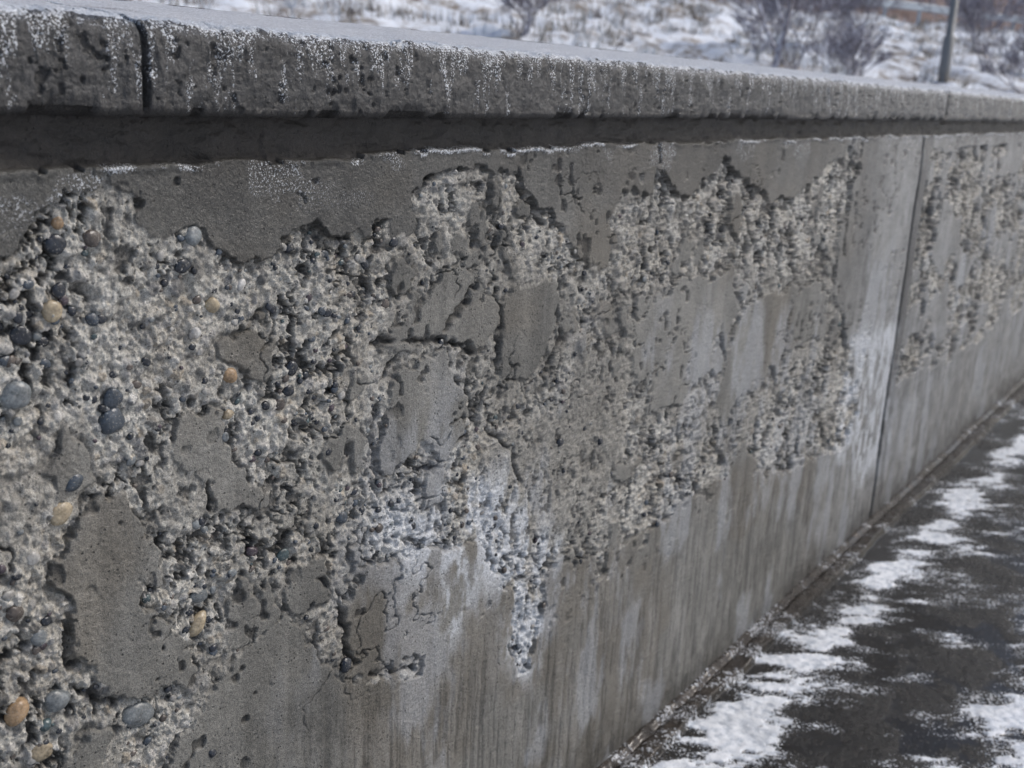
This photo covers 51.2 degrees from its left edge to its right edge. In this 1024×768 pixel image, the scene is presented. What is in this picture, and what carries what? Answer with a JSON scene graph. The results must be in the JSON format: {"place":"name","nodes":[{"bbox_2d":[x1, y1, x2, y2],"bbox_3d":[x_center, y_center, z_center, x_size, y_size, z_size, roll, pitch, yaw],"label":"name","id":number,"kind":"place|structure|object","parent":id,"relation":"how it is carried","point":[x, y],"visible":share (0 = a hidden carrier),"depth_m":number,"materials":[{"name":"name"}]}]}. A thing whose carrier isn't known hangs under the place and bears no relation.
{"place":"outdoors","nodes":[
{"label":"outdoors","id":0,"kind":"place"},
{"bbox_2d":[131,0,1023,93],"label":"ground","id":1,"kind":"structure","parent":0,"point":[898,67],"depth_m":25.22,"materials":[{"name":"white snow"}]},
{"bbox_2d":[495,0,556,36],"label":"frosted shrub","id":2,"kind":"object","parent":1,"relation":"on","point":[528,3],"visible":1,"depth_m":19.68,"materials":[{"name":"grey plant"}]},
{"bbox_2d":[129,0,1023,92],"bbox_3d":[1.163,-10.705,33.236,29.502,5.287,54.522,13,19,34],"label":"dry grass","id":3,"kind":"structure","parent":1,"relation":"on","point":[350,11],"depth_m":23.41,"materials":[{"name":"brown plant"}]},
{"bbox_2d":[732,0,793,67],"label":"bare tree","id":4,"kind":"object","parent":1,"relation":"on","point":[778,50],"visible":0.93,"depth_m":18.57,"materials":[{"name":"grey plant"}]},
{"bbox_2d":[720,0,818,52],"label":"frosted shrub","id":5,"kind":"object","parent":1,"relation":"on","point":[763,46],"visible":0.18,"depth_m":22.40,"materials":[{"name":"grey plant"}]},
{"bbox_2d":[729,0,859,69],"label":"frosted shrub","id":6,"kind":"object","parent":1,"relation":"on","point":[772,7],"visible":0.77,"depth_m":20.64,"materials":[{"name":"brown plant"}]},
{"bbox_2d":[801,17,893,76],"bbox_3d":[5.917,-5.730,18.796,1.507,1.406,1.628,13,19,34],"label":"frosted shrub","id":7,"kind":"object","parent":1,"relation":"on","point":[854,39],"visible":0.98,"depth_m":18.52,"materials":[{"name":"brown plant"}]},
{"bbox_2d":[814,0,907,44],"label":"frosted shrub","id":8,"kind":"object","parent":1,"relation":"on","point":[861,4],"visible":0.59,"depth_m":25.86,"materials":[{"name":"grey plant"}]},
{"bbox_2d":[916,11,920,25],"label":"post","id":9,"kind":"object","parent":1,"relation":"on","point":[918,16],"visible":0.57,"depth_m":46.37,"materials":[{"name":"metal"}]},
{"bbox_2d":[937,0,958,82],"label":"street lamp","id":10,"kind":"object","parent":1,"relation":"on","point":[947,48],"visible":0.8,"depth_m":22.15,"materials":[{"name":"metal"}]},
{"bbox_2d":[914,0,995,52],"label":"frosted shrub","id":11,"kind":"object","parent":1,"relation":"on","point":[947,20],"visible":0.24,"depth_m":32.86,"materials":[{"name":"grey plant"}]},
{"bbox_2d":[947,0,1023,72],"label":"frosted shrub","id":12,"kind":"object","parent":1,"relation":"on","point":[964,8],"visible":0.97,"depth_m":26.34,"materials":[{"name":"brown plant"}]},
{"bbox_2d":[974,19,1023,93],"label":"frosted shrub","id":13,"kind":"object","parent":1,"relation":"on","point":[1014,59],"visible":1,"depth_m":24.04,"materials":[{"name":"grey plant"}]},
{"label":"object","id":14,"kind":"object","parent":1,"relation":"on","visible":0},
{"bbox_2d":[0,0,1023,121],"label":"coping","id":15,"kind":"object","parent":14,"relation":"on","point":[115,58],"visible":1,"depth_m":1.22,"materials":[{"name":"concrete"}]},
{"bbox_2d":[597,377,1023,767],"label":"footpath","id":16,"kind":"structure","parent":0,"point":[890,634],"depth_m":2.60,"materials":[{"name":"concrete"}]},
{"bbox_2d":[0,115,1023,767],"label":"concrete parapet wall","id":17,"kind":"structure","parent":16,"relation":"on","point":[912,283],"depth_m":1.51,"materials":[{"name":"grey concrete"}]},
{"bbox_2d":[0,179,845,767],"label":"embedded pebbles","id":18,"kind":"object","parent":17,"relation":"attached to","point":[14,397],"visible":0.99,"depth_m":1.07,"materials":[{"name":"grey stone"}]},
{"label":"post","id":19,"kind":"object","parent":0,"visible":0},
{"bbox_2d":[849,0,1022,22],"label":"rail beam","id":20,"kind":"structure","parent":19,"relation":"on","point":[916,6],"depth_m":46.28,"materials":[{"name":"metal"}]}
]}

